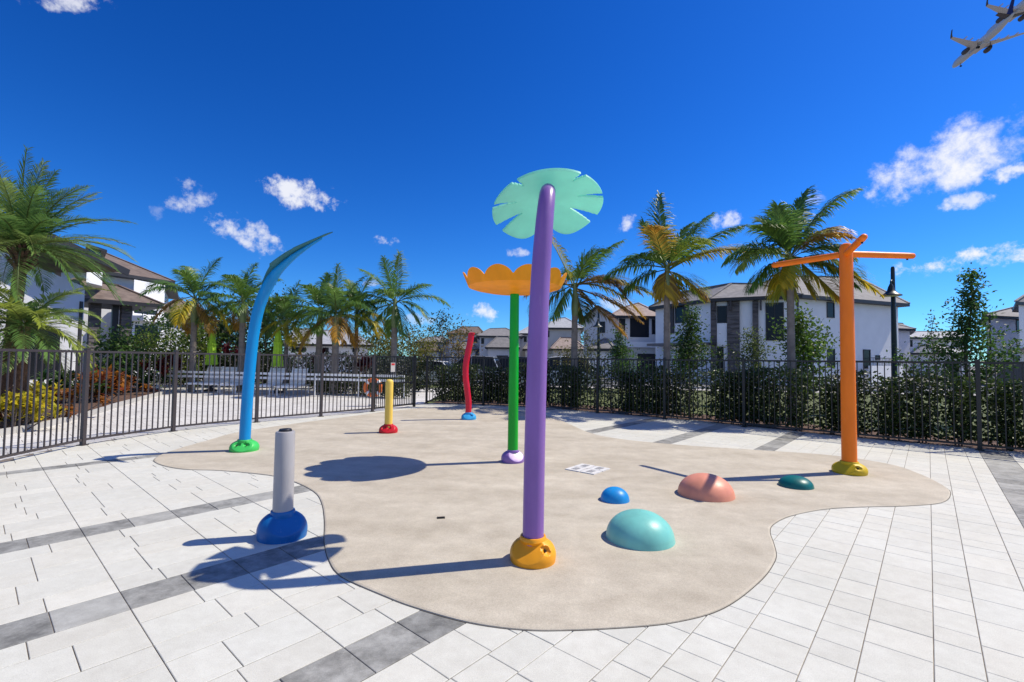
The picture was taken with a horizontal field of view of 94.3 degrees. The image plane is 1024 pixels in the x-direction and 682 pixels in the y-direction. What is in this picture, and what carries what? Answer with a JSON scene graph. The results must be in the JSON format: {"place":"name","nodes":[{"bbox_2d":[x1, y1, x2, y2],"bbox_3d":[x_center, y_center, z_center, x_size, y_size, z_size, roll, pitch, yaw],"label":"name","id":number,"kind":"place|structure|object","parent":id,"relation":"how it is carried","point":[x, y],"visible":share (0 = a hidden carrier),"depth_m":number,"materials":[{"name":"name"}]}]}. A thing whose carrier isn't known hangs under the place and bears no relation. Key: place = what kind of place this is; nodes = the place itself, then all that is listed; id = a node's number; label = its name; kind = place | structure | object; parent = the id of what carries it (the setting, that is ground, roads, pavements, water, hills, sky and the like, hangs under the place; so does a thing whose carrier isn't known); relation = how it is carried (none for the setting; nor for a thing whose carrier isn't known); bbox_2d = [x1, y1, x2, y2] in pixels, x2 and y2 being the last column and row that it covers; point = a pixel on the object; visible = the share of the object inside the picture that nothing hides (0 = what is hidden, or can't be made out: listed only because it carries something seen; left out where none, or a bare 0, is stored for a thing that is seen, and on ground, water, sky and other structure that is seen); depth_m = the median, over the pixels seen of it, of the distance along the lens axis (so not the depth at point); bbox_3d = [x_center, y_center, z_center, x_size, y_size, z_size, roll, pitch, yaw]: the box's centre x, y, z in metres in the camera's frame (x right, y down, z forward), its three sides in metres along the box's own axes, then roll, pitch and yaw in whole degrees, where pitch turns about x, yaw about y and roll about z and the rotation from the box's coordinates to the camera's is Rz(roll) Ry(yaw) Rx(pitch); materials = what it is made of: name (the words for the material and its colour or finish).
{"place":"outdoors","nodes":[
{"label":"outdoors","id":0,"kind":"place"},
{"bbox_2d":[0,385,447,459],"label":"pool deck","id":1,"kind":"structure","parent":0,"point":[420,398],"depth_m":12.68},
{"bbox_2d":[0,386,157,428],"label":"planting bed","id":2,"kind":"object","parent":1,"relation":"on","point":[121,397],"visible":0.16,"depth_m":14.19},
{"bbox_2d":[1,385,56,423],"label":"croton","id":3,"kind":"object","parent":2,"relation":"on","point":[10,394],"visible":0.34,"depth_m":9.73,"materials":[{"name":"yellow plant"}]},
{"bbox_2d":[0,392,67,429],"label":"croton","id":4,"kind":"object","parent":2,"relation":"on","point":[23,407],"visible":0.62,"depth_m":9.08,"materials":[{"name":"yellow plant"}]},
{"bbox_2d":[30,366,79,389],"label":"leafy plant","id":5,"kind":"object","parent":2,"relation":"on","point":[56,378],"visible":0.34,"depth_m":17.11,"materials":[{"name":"green plant"}]},
{"bbox_2d":[0,383,110,420],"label":"leafy plant","id":6,"kind":"object","parent":2,"relation":"on","point":[102,400],"visible":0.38,"depth_m":10.60,"materials":[{"name":"brown plant"}]},
{"bbox_2d":[0,286,112,418],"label":"date palm","id":7,"kind":"object","parent":2,"relation":"on","point":[22,318],"visible":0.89,"depth_m":10.09,"materials":[{"name":"green plant"}]},
{"bbox_2d":[0,144,136,413],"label":"date palm","id":8,"kind":"object","parent":2,"relation":"on","point":[26,222],"visible":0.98,"depth_m":10.56,"materials":[{"name":"green plant"}]},
{"bbox_2d":[29,367,110,402],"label":"leafy plant","id":9,"kind":"object","parent":2,"relation":"on","point":[96,384],"visible":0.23,"depth_m":14.07,"materials":[{"name":"brown plant"}]},
{"bbox_2d":[73,369,129,401],"bbox_3d":[-12.280,1.340,14.203,1.529,1.082,2.114,3,-3,-44],"label":"croton","id":10,"kind":"object","parent":2,"relation":"on","point":[103,377],"visible":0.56,"depth_m":14.15,"materials":[{"name":"brown plant"}]},
{"bbox_2d":[60,317,169,391],"bbox_3d":[-14.866,0.805,18.112,3.296,3.563,3.280,1,-2,-17],"label":"shrub","id":11,"kind":"object","parent":2,"relation":"on","point":[113,341],"visible":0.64,"depth_m":17.85,"materials":[{"name":"green plant"}]},
{"bbox_2d":[90,364,156,394],"bbox_3d":[-13.707,1.381,16.740,1.915,1.170,1.982,1,-2,0],"label":"croton","id":12,"kind":"object","parent":2,"relation":"on","point":[128,382],"visible":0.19,"depth_m":16.93,"materials":[{"name":"brown plant"}]},
{"bbox_2d":[82,317,189,388],"bbox_3d":[-15.473,0.697,20.194,3.310,3.422,3.563,1,-2,0],"label":"shrub","id":13,"kind":"object","parent":2,"relation":"on","point":[154,344],"visible":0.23,"depth_m":20.00,"materials":[{"name":"green plant"}]},
{"bbox_2d":[134,355,171,377],"bbox_3d":[-13.876,0.882,18.416,1.700,1.078,1.447,2,-3,-37],"label":"cordyline","id":14,"kind":"object","parent":2,"relation":"on","point":[162,366],"visible":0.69,"depth_m":18.40,"materials":[{"name":"brown plant"}]},
{"bbox_2d":[0,387,163,435],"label":"bed kerb","id":15,"kind":"structure","parent":1,"relation":"on","point":[22,427],"depth_m":10.46,"materials":[{"name":"concrete"}]},
{"bbox_2d":[118,297,221,385],"bbox_3d":[-16.712,0.123,22.915,4.073,4.425,3.961,3,-3,-40],"label":"shrub","id":16,"kind":"object","parent":1,"relation":"on","point":[158,323],"visible":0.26,"depth_m":22.59,"materials":[{"name":"green plant"}]},
{"bbox_2d":[139,257,238,391],"bbox_3d":[-13.163,-0.713,19.498,3.503,5.660,3.396,2,-3,-35],"label":"palm tree","id":17,"kind":"object","parent":1,"relation":"on","point":[195,309],"visible":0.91,"depth_m":19.36,"materials":[{"name":"green plant"}]},
{"bbox_2d":[155,314,238,386],"bbox_3d":[-15.019,0.497,22.494,3.262,3.821,3.704,0,-2,21],"label":"shrub","id":18,"kind":"object","parent":1,"relation":"on","point":[201,335],"visible":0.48,"depth_m":22.26,"materials":[{"name":"green plant"}]},
{"bbox_2d":[185,366,223,391],"bbox_3d":[-12.801,1.576,19.883,0.660,1.024,1.920,1,-2,-5],"label":"sun lounger","id":19,"kind":"object","parent":1,"relation":"on","point":[206,379],"visible":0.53,"depth_m":20.23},
{"bbox_2d":[204,329,217,390],"bbox_3d":[-12.647,0.786,19.978,0.540,2.614,0.540,1,-2,0],"label":"closed parasol","id":20,"kind":"object","parent":1,"relation":"on","point":[211,346],"visible":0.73,"depth_m":19.89,"materials":[{"name":"green fabric"}]},
{"bbox_2d":[201,366,236,392],"bbox_3d":[-12.030,1.578,19.683,0.660,1.024,1.920,1,-2,-5],"label":"sun lounger","id":21,"kind":"object","parent":1,"relation":"on","point":[226,379],"visible":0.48,"depth_m":20.06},
{"bbox_2d":[193,262,284,391],"bbox_3d":[-11.373,-0.598,19.953,3.317,5.510,3.560,-1,-3,41],"label":"palm tree","id":22,"kind":"object","parent":1,"relation":"on","point":[243,288],"visible":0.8,"depth_m":19.87,"materials":[{"name":"green plant"}]},
{"bbox_2d":[254,367,288,394],"bbox_3d":[-9.585,1.576,18.884,0.660,1.024,1.920,1,-2,-5],"label":"sun lounger","id":23,"kind":"object","parent":1,"relation":"on","point":[278,380],"visible":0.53,"depth_m":19.27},
{"bbox_2d":[270,325,283,392],"bbox_3d":[-9.627,0.722,19.482,0.540,2.776,0.540,1,-2,0],"label":"closed parasol","id":24,"kind":"object","parent":1,"relation":"on","point":[277,346],"visible":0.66,"depth_m":19.39,"materials":[{"name":"green fabric"}]},
{"bbox_2d":[156,370,404,396],"bbox_3d":[-9.283,1.651,18.444,10.950,0.846,0.070,0,-2,12],"label":"pool rail","id":25,"kind":"object","parent":1,"relation":"on","point":[269,373],"visible":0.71,"depth_m":18.34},
{"bbox_2d":[247,280,327,390],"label":"palm tree","id":26,"kind":"object","parent":1,"relation":"on","point":[287,338],"visible":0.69,"depth_m":20.40,"materials":[{"name":"green plant"}]},
{"bbox_2d":[276,368,310,395],"bbox_3d":[-8.498,1.573,18.484,0.660,1.024,1.920,1,-2,-5],"label":"sun lounger","id":27,"kind":"object","parent":1,"relation":"on","point":[295,381],"visible":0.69,"depth_m":18.85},
{"bbox_2d":[152,350,437,390],"bbox_3d":[-10.349,1.322,22.469,14.493,1.887,1.654,0,-2,8],"label":"hedge","id":28,"kind":"object","parent":1,"relation":"on","point":[419,379],"visible":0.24,"depth_m":22.20,"materials":[{"name":"green plant"}]},
{"bbox_2d":[268,271,360,392],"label":"palm tree","id":29,"kind":"object","parent":1,"relation":"on","point":[312,290],"visible":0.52,"depth_m":19.77,"materials":[{"name":"green plant"}]},
{"bbox_2d":[290,263,386,394],"bbox_3d":[-6.969,-0.530,19.049,3.779,5.408,3.805,1,-2,0],"label":"palm tree","id":30,"kind":"object","parent":1,"relation":"on","point":[334,290],"visible":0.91,"depth_m":18.86,"materials":[{"name":"green plant"}]},
{"bbox_2d":[323,277,391,391],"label":"palm tree","id":31,"kind":"object","parent":1,"relation":"on","point":[357,319],"visible":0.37,"depth_m":20.43,"materials":[{"name":"green plant"}]},
{"bbox_2d":[346,251,450,374],"bbox_3d":[-4.658,-0.824,19.660,4.212,6.101,2.418,1,-2,-17],"label":"palm tree","id":32,"kind":"object","parent":1,"relation":"on","point":[393,323],"visible":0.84,"depth_m":19.48,"materials":[{"name":"green plant"}]},
{"bbox_2d":[288,328,372,371],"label":"house","id":33,"kind":"structure","parent":0,"point":[326,341],"depth_m":51.99,"materials":[{"name":"white paint"}]},
{"bbox_2d":[312,372,418,397],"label":"hedge","id":34,"kind":"object","parent":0,"point":[339,387],"visible":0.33,"depth_m":18.38,"materials":[{"name":"green plant"}]},
{"bbox_2d":[415,336,448,361],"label":"house","id":35,"kind":"structure","parent":0,"point":[446,353],"depth_m":91.93,"materials":[{"name":"grey paint"}]},
{"bbox_2d":[447,326,482,363],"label":"house","id":36,"kind":"structure","parent":0,"point":[476,339],"depth_m":84.05,"materials":[{"name":"grey paint"}]},
{"bbox_2d":[476,328,523,359],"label":"house","id":37,"kind":"structure","parent":0,"point":[494,342],"depth_m":73.55,"materials":[{"name":"grey paint"}]},
{"bbox_2d":[0,403,1023,681],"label":"paving slabs","id":38,"kind":"structure","parent":0,"point":[266,637],"depth_m":2.92,"materials":[{"name":"concrete"}]},
{"bbox_2d":[0,348,375,458],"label":"picket fence","id":39,"kind":"object","parent":38,"relation":"on","point":[84,384],"visible":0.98,"depth_m":8.42,"materials":[{"name":"brown metal"}]},
{"bbox_2d":[374,355,416,408],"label":"fence gate","id":40,"kind":"structure","parent":39,"relation":"attached to","point":[413,391],"depth_m":13.80,"materials":[{"name":"black metal"}]},
{"bbox_2d":[256,428,307,544],"bbox_3d":[-1.854,1.148,3.856,0.381,0.868,0.351,1,-2,0],"label":"spout bollard","id":41,"kind":"object","parent":38,"relation":"on","point":[283,521],"visible":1,"depth_m":3.79,"materials":[{"name":"blue plastic"}]},
{"bbox_2d":[154,406,949,630],"bbox_3d":[-0.794,1.762,8.126,8.477,0.013,11.531,3,-3,-38],"label":"splash pad","id":42,"kind":"object","parent":38,"relation":"on","point":[387,500],"visible":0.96,"depth_m":4.68,"materials":[{"name":"beige concrete"}]},
{"bbox_2d":[229,232,332,452],"bbox_3d":[-3.506,0.020,7.326,1.605,3.339,0.410,1,-2,5],"label":"blade sprayer","id":43,"kind":"object","parent":42,"relation":"on","point":[245,442],"visible":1,"depth_m":7.28,"materials":[{"name":"blue plastic"}]},
{"bbox_2d":[379,379,397,433],"bbox_3d":[-2.406,1.266,9.277,0.360,1.032,0.358,1,-2,0],"label":"water spray post","id":44,"kind":"object","parent":42,"relation":"on","point":[388,427],"visible":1,"depth_m":9.21,"materials":[{"name":"yellow plastic"}]},
{"bbox_2d":[461,332,475,419],"bbox_3d":[-1.030,0.839,11.476,0.361,2.093,0.358,1,-2,0],"label":"wavy sprayer","id":45,"kind":"object","parent":42,"relation":"on","point":[468,414],"visible":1,"depth_m":11.41,"materials":[{"name":"red plastic"}]},
{"bbox_2d":[463,264,566,463],"bbox_3d":[0.024,0.372,6.796,1.492,2.680,1.488,1,-2,0],"label":"flower bucket","id":46,"kind":"object","parent":42,"relation":"on","point":[498,279],"visible":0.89,"depth_m":6.66,"materials":[{"name":"plastic"}]},
{"bbox_2d":[492,168,602,569],"bbox_3d":[0.288,0.133,3.863,0.945,2.930,1.083,1,-2,0],"label":"leaf sprayer","id":47,"kind":"object","parent":42,"relation":"on","point":[541,203],"visible":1,"depth_m":3.46,"materials":[{"name":"purple plastic"}]},
{"bbox_2d":[153,460,950,630],"bbox_3d":[-0.794,1.764,8.126,8.484,0.001,11.538,3,-3,-38],"label":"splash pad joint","id":48,"kind":"object","parent":42,"relation":"on","point":[574,630],"visible":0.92,"depth_m":2.95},
{"bbox_2d":[565,463,609,474],"bbox_3d":[1.007,1.698,6.306,0.434,0.014,0.434,-1,-3,40],"label":"floor drain","id":49,"kind":"object","parent":42,"relation":"on","point":[588,469],"visible":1,"depth_m":6.27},
{"bbox_2d":[600,486,629,503],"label":"splash dome","id":50,"kind":"structure","parent":42,"relation":"on","point":[614,495],"depth_m":4.84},
{"bbox_2d":[606,509,674,550],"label":"splash dome","id":51,"kind":"structure","parent":42,"relation":"on","point":[640,529],"depth_m":3.71,"materials":[{"name":"plastic"}]},
{"bbox_2d":[677,473,735,501],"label":"splash dome","id":52,"kind":"structure","parent":42,"relation":"on","point":[706,487],"depth_m":5.00,"materials":[{"name":"plastic"}]},
{"bbox_2d":[778,475,814,489],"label":"splash dome","id":53,"kind":"structure","parent":42,"relation":"on","point":[796,482],"depth_m":5.48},
{"bbox_2d":[771,234,915,475],"bbox_3d":[4.704,0.215,6.322,1.555,3.070,1.731,1,-2,0],"label":"three arm sprayer","id":54,"kind":"object","parent":42,"relation":"on","point":[848,463],"visible":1,"depth_m":6.31,"materials":[{"name":"orange plastic"}]},
{"bbox_2d":[424,356,1023,450],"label":"picket fence","id":55,"kind":"object","parent":38,"relation":"on","point":[977,363],"visible":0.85,"depth_m":10.59,"materials":[{"name":"black metal"}]},
{"bbox_2d":[428,403,1023,453],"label":"strip kerb","id":56,"kind":"structure","parent":38,"relation":"on","point":[773,429],"depth_m":10.14,"materials":[{"name":"concrete"}]},
{"bbox_2d":[0,404,1023,681],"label":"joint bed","id":57,"kind":"object","parent":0,"point":[566,636],"visible":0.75,"depth_m":3.01,"materials":[{"name":"concrete"}]},
{"bbox_2d":[0,0,1023,365],"label":"sky","id":58,"kind":"structure","parent":0,"point":[240,132],"materials":[{"name":"blue"}]},
{"bbox_2d":[519,327,527,356],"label":"house","id":59,"kind":"structure","parent":0,"point":[523,344],"depth_m":78.03,"materials":[{"name":"white paint"}]},
{"bbox_2d":[130,359,996,392],"bbox_3d":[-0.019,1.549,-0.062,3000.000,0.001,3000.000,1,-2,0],"label":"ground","id":60,"kind":"structure","parent":0,"point":[605,378],"depth_m":43.52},
{"bbox_2d":[0,230,206,385],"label":"clubhouse","id":61,"kind":"structure","parent":60,"relation":"on","point":[108,307],"depth_m":27.65,"materials":[{"name":"grey paint"}]},
{"bbox_2d":[578,302,655,377],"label":"house","id":62,"kind":"structure","parent":60,"relation":"on","point":[640,335],"depth_m":46.15,"materials":[{"name":"grey paint"}]},
{"bbox_2d":[638,354,655,369],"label":"garage door","id":63,"kind":"structure","parent":62,"relation":"in","point":[652,356],"depth_m":43.86,"materials":[{"name":"brown metal"}]},
{"bbox_2d":[647,276,909,384],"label":"house","id":64,"kind":"structure","parent":60,"relation":"on","point":[731,309],"depth_m":35.23,"materials":[{"name":"white paint"}]},
{"bbox_2d":[675,306,683,322],"bbox_3d":[13.597,-2.196,38.573,0.068,1.468,0.930,2,-3,-25],"label":"window","id":65,"kind":"structure","parent":64,"relation":"in","point":[678,311],"depth_m":38.58,"materials":[{"name":"glass"}]},
{"bbox_2d":[717,306,726,322],"bbox_3d":[15.610,-1.975,35.275,0.677,1.272,0.068,0,-3,27],"label":"window","id":66,"kind":"structure","parent":64,"relation":"in","point":[721,310],"depth_m":35.28,"materials":[{"name":"black glass"}]},
{"bbox_2d":[765,302,783,340],"bbox_3d":[18.656,-1.384,33.705,1.138,2.700,0.068,0,-3,27],"label":"window","id":67,"kind":"structure","parent":64,"relation":"in","point":[775,311],"depth_m":33.72,"materials":[{"name":"black glass"}]},
{"bbox_2d":[826,302,834,317],"bbox_3d":[23.015,-2.244,34.262,0.791,1.135,0.068,2,-2,-21],"label":"window","id":68,"kind":"structure","parent":64,"relation":"in","point":[830,306],"depth_m":34.28,"materials":[{"name":"glass"}]},
{"bbox_2d":[868,357,902,384],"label":"garden wall","id":69,"kind":"structure","parent":60,"relation":"on","point":[881,370],"depth_m":34.26,"materials":[{"name":"white paint"}]},
{"bbox_2d":[997,361,1023,389],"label":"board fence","id":70,"kind":"object","parent":60,"relation":"on","point":[1018,373],"visible":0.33,"depth_m":30.20,"materials":[{"name":"grey wood"}]},
{"bbox_2d":[547,317,583,357],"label":"house","id":71,"kind":"structure","parent":0,"point":[559,331],"depth_m":66.05,"materials":[{"name":"beige paint"}]},
{"bbox_2d":[160,380,1023,438],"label":"lawn","id":72,"kind":"structure","parent":0,"point":[816,400],"depth_m":17.76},
{"bbox_2d":[164,292,261,366],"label":"broadleaf tree","id":73,"kind":"object","parent":72,"relation":"on","point":[221,332],"visible":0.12,"depth_m":24.67,"materials":[{"name":"green plant"}]},
{"bbox_2d":[187,282,315,381],"bbox_3d":[-13.060,-0.225,24.328,6.003,6.076,5.211,3,-3,-43],"label":"broadleaf tree","id":74,"kind":"object","parent":72,"relation":"on","point":[265,343],"visible":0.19,"depth_m":24.15,"materials":[{"name":"green plant"}]},
{"bbox_2d":[350,321,410,373],"bbox_3d":[-7.551,0.894,25.655,3.792,3.988,3.589,-1,-3,38],"label":"shrub","id":75,"kind":"object","parent":72,"relation":"on","point":[378,341],"visible":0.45,"depth_m":25.72,"materials":[{"name":"green plant"}]},
{"bbox_2d":[359,318,418,373],"bbox_3d":[-7.240,0.562,27.524,3.390,4.191,3.310,3,-3,-42],"label":"shrub","id":76,"kind":"object","parent":72,"relation":"on","point":[400,338],"visible":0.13,"depth_m":27.32,"materials":[{"name":"green plant"}]},
{"bbox_2d":[375,318,440,376],"bbox_3d":[-5.873,0.667,26.872,3.661,4.266,3.191,1,-2,0],"label":"shrub","id":77,"kind":"object","parent":72,"relation":"on","point":[415,345],"visible":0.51,"depth_m":26.97,"materials":[{"name":"green plant"}]},
{"bbox_2d":[548,339,591,381],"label":"young tree","id":78,"kind":"object","parent":72,"relation":"on","point":[566,354],"visible":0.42,"depth_m":23.95,"materials":[{"name":"green plant"}]},
{"bbox_2d":[553,324,609,387],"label":"young tree","id":79,"kind":"object","parent":72,"relation":"on","point":[588,347],"visible":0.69,"depth_m":23.00,"materials":[{"name":"green plant"}]},
{"bbox_2d":[592,312,602,391],"bbox_3d":[4.267,0.455,23.789,0.528,4.154,0.743,1,-2,0],"label":"street lamp","id":80,"kind":"object","parent":72,"relation":"on","point":[598,327],"visible":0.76,"depth_m":23.95,"materials":[{"name":"black metal"}]},
{"bbox_2d":[601,324,651,387],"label":"young tree","id":81,"kind":"object","parent":72,"relation":"on","point":[616,353],"visible":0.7,"depth_m":23.89,"materials":[{"name":"green plant"}]},
{"bbox_2d":[649,300,740,401],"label":"young tree","id":82,"kind":"object","parent":72,"relation":"on","point":[686,340],"visible":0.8,"depth_m":16.89,"materials":[{"name":"green plant"}]},
{"bbox_2d":[720,324,779,402],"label":"young tree","id":83,"kind":"object","parent":72,"relation":"on","point":[754,347],"visible":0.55,"depth_m":16.96,"materials":[{"name":"green plant"}]},
{"bbox_2d":[764,301,839,413],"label":"young tree","id":84,"kind":"object","parent":72,"relation":"on","point":[809,350],"visible":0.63,"depth_m":13.38,"materials":[{"name":"green plant"}]},
{"bbox_2d":[880,266,902,409],"bbox_3d":[11.929,-0.057,14.821,0.761,4.647,0.568,2,-2,-21],"label":"street lamp","id":85,"kind":"object","parent":72,"relation":"on","point":[892,292],"visible":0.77,"depth_m":14.97,"materials":[{"name":"black metal"}]},
{"bbox_2d":[901,309,948,413],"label":"sapling","id":86,"kind":"object","parent":72,"relation":"on","point":[931,332],"visible":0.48,"depth_m":13.54,"materials":[{"name":"green plant"}]},
{"bbox_2d":[883,262,1023,418],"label":"sapling","id":87,"kind":"object","parent":72,"relation":"on","point":[969,304],"visible":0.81,"depth_m":12.07,"materials":[{"name":"green plant"}]},
{"bbox_2d":[201,379,990,395],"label":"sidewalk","id":88,"kind":"structure","parent":0,"point":[692,389],"depth_m":26.56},
{"bbox_2d":[404,322,448,361],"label":"shrub","id":89,"kind":"object","parent":88,"relation":"on","point":[427,346],"visible":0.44,"depth_m":28.84,"materials":[{"name":"green plant"}]},
{"bbox_2d":[400,360,462,383],"bbox_3d":[-5.112,1.901,28.943,4.470,1.445,1.870,0,-2,8],"label":"parked car","id":90,"kind":"object","parent":88,"relation":"on","point":[448,363],"visible":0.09,"depth_m":28.15,"materials":[{"name":"black paint"}]},
{"bbox_2d":[519,356,593,388],"bbox_3d":[2.570,1.730,26.451,4.470,1.775,1.870,0,-2,10],"label":"parked car","id":91,"kind":"object","parent":88,"relation":"on","point":[581,363],"visible":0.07,"depth_m":25.67,"materials":[{"name":"black paint"}]},
{"bbox_2d":[300,377,1021,391],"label":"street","id":92,"kind":"structure","parent":0,"point":[754,386],"depth_m":31.72,"materials":[{"name":"asphalt"}]},
{"bbox_2d":[421,308,470,360],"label":"broadleaf tree","id":93,"kind":"object","parent":92,"relation":"on","point":[443,330],"visible":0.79,"depth_m":32.99,"materials":[{"name":"green plant"}]},
{"bbox_2d":[433,314,482,362],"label":"broadleaf tree","id":94,"kind":"object","parent":92,"relation":"on","point":[457,343],"visible":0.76,"depth_m":30.92,"materials":[{"name":"green plant"}]},
{"bbox_2d":[457,356,504,380],"bbox_3d":[-2.682,1.846,30.948,4.470,1.775,1.870,0,-2,8],"label":"parked car","id":95,"kind":"object","parent":92,"relation":"on","point":[491,363],"visible":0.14,"depth_m":30.12,"materials":[{"name":"silver metal"}]},
{"bbox_2d":[155,374,996,393],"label":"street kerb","id":96,"kind":"structure","parent":92,"relation":"on","point":[700,387],"depth_m":28.82,"materials":[{"name":"concrete"}]},
{"bbox_2d":[434,399,1023,451],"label":"planting strip","id":97,"kind":"object","parent":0,"point":[905,440],"visible":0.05,"depth_m":10.77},
{"bbox_2d":[523,234,657,401],"bbox_3d":[2.578,-0.833,15.000,4.187,5.927,2.994,0,-2,20],"label":"palm tree","id":98,"kind":"object","parent":97,"relation":"on","point":[588,265],"visible":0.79,"depth_m":14.86,"materials":[{"name":"green plant"}]},
{"bbox_2d":[601,190,806,414],"bbox_3d":[5.252,-1.153,13.687,5.171,6.524,3.078,1,-2,-18],"label":"palm tree","id":99,"kind":"object","parent":97,"relation":"on","point":[663,246],"visible":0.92,"depth_m":13.36,"materials":[{"name":"green plant"}]},
{"bbox_2d":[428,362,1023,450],"bbox_3d":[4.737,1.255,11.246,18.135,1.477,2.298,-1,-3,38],"label":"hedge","id":100,"kind":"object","parent":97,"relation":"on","point":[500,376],"visible":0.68,"depth_m":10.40,"materials":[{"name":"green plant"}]},
{"bbox_2d":[721,185,884,423],"bbox_3d":[7.110,-0.952,11.693,3.712,6.008,2.274,0,-2,12],"label":"palm tree","id":101,"kind":"object","parent":97,"relation":"on","point":[782,227],"visible":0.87,"depth_m":11.54,"materials":[{"name":"green plant"}]},
{"bbox_2d":[898,323,916,378],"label":"house","id":102,"kind":"structure","parent":0,"point":[905,332],"depth_m":52.79,"materials":[{"name":"white paint"}]},
{"bbox_2d":[910,331,974,376],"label":"house","id":103,"kind":"structure","parent":0,"point":[915,340],"depth_m":61.97,"materials":[{"name":"white paint"}]},
{"bbox_2d":[950,0,1023,67],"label":"airliner","id":104,"kind":"object","parent":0,"point":[975,47],"visible":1,"depth_m":233.68,"materials":[{"name":"grey paint"}]},
{"bbox_2d":[980,294,1023,382],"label":"house","id":105,"kind":"structure","parent":0,"point":[1012,317],"depth_m":43.60,"materials":[{"name":"white paint"}]},
{"bbox_2d":[986,0,1023,32],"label":"airliner","id":106,"kind":"object","parent":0,"point":[1018,8],"visible":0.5,"depth_m":307.25,"materials":[{"name":"grey paint"}]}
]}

